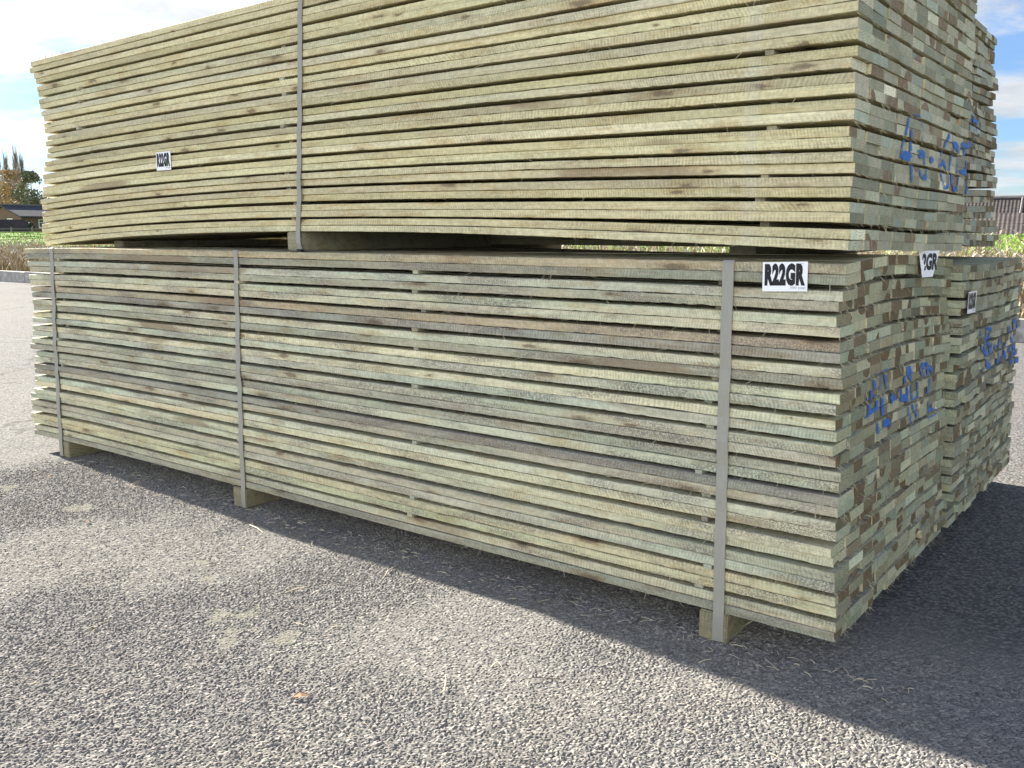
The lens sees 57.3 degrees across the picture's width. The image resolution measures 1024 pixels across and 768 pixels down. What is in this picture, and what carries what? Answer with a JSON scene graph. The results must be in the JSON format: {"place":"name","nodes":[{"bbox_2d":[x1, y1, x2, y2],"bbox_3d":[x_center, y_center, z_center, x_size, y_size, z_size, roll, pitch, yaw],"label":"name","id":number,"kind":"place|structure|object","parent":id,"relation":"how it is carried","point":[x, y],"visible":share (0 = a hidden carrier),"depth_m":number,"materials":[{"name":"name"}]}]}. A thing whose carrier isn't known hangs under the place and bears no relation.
{"place":"outdoors","nodes":[
{"label":"outdoors","id":0,"kind":"place"},
{"bbox_2d":[0,281,1023,767],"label":"ground","id":1,"kind":"structure","parent":0,"point":[364,663],"depth_m":2.24,"materials":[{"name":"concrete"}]},
{"bbox_2d":[292,692,309,697],"bbox_3d":[-0.453,0.666,2.007,0.018,0.007,0.035,7,12,37],"label":"fallen leaf","id":2,"kind":"object","parent":1,"relation":"on","point":[298,694],"visible":1,"depth_m":2.01,"materials":[{"name":"beige plant"}]},
{"bbox_2d":[24,245,952,643],"bbox_3d":[-0.427,-0.051,3.534,3.734,0.936,1.109,7,12,37],"label":"timber pack","id":3,"kind":"object","parent":1,"relation":"on","point":[732,445],"visible":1,"depth_m":2.57,"materials":[{"name":"brown wood"}]},
{"bbox_2d":[30,0,977,255],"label":"timber pack","id":4,"kind":"object","parent":3,"relation":"on","point":[827,126],"visible":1,"depth_m":2.58,"materials":[{"name":"brown wood"}]},
{"bbox_2d":[0,270,1023,342],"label":"kerb","id":5,"kind":"structure","parent":1,"relation":"on","point":[15,276],"depth_m":17.72,"materials":[{"name":"concrete"}]},
{"bbox_2d":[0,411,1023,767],"bbox_3d":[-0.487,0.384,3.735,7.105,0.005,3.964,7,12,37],"label":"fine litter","id":6,"kind":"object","parent":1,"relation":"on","point":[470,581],"visible":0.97,"depth_m":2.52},
{"bbox_2d":[881,256,1023,527],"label":"timber pack","id":7,"kind":"object","parent":1,"relation":"on","point":[984,323],"visible":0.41,"depth_m":3.11,"materials":[{"name":"brown wood"}]},
{"bbox_2d":[274,18,998,253],"bbox_3d":[0.252,-1.031,4.328,3.543,0.852,1.041,7,12,37],"label":"timber pack","id":8,"kind":"object","parent":7,"relation":"on","point":[979,157],"visible":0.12,"depth_m":3.52,"materials":[{"name":"brown wood"}]},
{"bbox_2d":[0,231,1023,317],"bbox_3d":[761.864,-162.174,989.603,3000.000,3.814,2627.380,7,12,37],"label":"field","id":9,"kind":"structure","parent":0,"point":[1003,237],"depth_m":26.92,"materials":[{"name":"green plant"}]},
{"bbox_2d":[2,149,11,200],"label":"poplar tree","id":10,"kind":"object","parent":9,"relation":"on","point":[5,164],"visible":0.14,"depth_m":165.61,"materials":[{"name":"green plant"}]},
{"bbox_2d":[0,178,16,203],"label":"autumn tree","id":11,"kind":"object","parent":9,"relation":"on","point":[2,187],"visible":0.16,"depth_m":129.74,"materials":[{"name":"orange plant"}]},
{"bbox_2d":[0,169,25,203],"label":"autumn tree","id":12,"kind":"object","parent":9,"relation":"on","point":[9,174],"visible":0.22,"depth_m":142.29,"materials":[{"name":"brown plant"}]},
{"bbox_2d":[0,220,29,230],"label":"brick outbuilding","id":13,"kind":"structure","parent":9,"relation":"on","point":[16,225],"depth_m":97.50,"materials":[{"name":"brown tile"}]},
{"bbox_2d":[11,147,19,200],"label":"poplar tree","id":14,"kind":"object","parent":9,"relation":"on","point":[15,164],"visible":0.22,"depth_m":164.46,"materials":[{"name":"green plant"}]},
{"bbox_2d":[0,170,36,202],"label":"autumn tree","id":15,"kind":"object","parent":9,"relation":"on","point":[17,173],"visible":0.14,"depth_m":145.58,"materials":[{"name":"brown plant"}]},
{"bbox_2d":[0,227,41,231],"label":"post and rail fence","id":16,"kind":"object","parent":9,"relation":"on","point":[21,231],"visible":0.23,"depth_m":80.31,"materials":[{"name":"grey wood"}]},
{"bbox_2d":[17,151,29,202],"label":"poplar tree","id":17,"kind":"object","parent":9,"relation":"on","point":[21,162],"visible":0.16,"depth_m":163.33,"materials":[{"name":"green plant"}]},
{"bbox_2d":[0,204,52,230],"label":"brick house","id":18,"kind":"structure","parent":9,"relation":"on","point":[30,213],"depth_m":110.33,"materials":[{"name":"brick"}]},
{"bbox_2d":[38,219,51,227],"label":"window","id":19,"kind":"structure","parent":18,"relation":"in","point":[41,222],"depth_m":111.12,"materials":[{"name":"white paint"}]},
{"bbox_2d":[9,170,47,204],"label":"tree","id":20,"kind":"object","parent":9,"relation":"on","point":[30,177],"visible":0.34,"depth_m":130.59,"materials":[{"name":"green plant"}]},
{"bbox_2d":[26,222,41,230],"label":"garden bush","id":21,"kind":"object","parent":9,"relation":"on","point":[30,224],"visible":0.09,"depth_m":103.73,"materials":[{"name":"green plant"}]},
{"bbox_2d":[0,224,1023,317],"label":"dry reeds","id":22,"kind":"object","parent":9,"relation":"on","point":[13,258],"visible":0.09,"depth_m":14.41,"materials":[{"name":"plant"}]},
{"bbox_2d":[964,169,1023,212],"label":"bungalow","id":23,"kind":"object","parent":9,"relation":"on","point":[1009,204],"visible":0.15,"depth_m":57.03,"materials":[{"name":"brown brick"}]},
{"bbox_2d":[968,213,1023,234],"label":"pantiled garage","id":24,"kind":"structure","parent":9,"relation":"on","point":[1008,223],"depth_m":49.83,"materials":[{"name":"tile"}]},
{"bbox_2d":[0,0,1023,197],"label":"sky","id":25,"kind":"structure","parent":0,"point":[30,30],"materials":[{"name":"white"}]}
]}

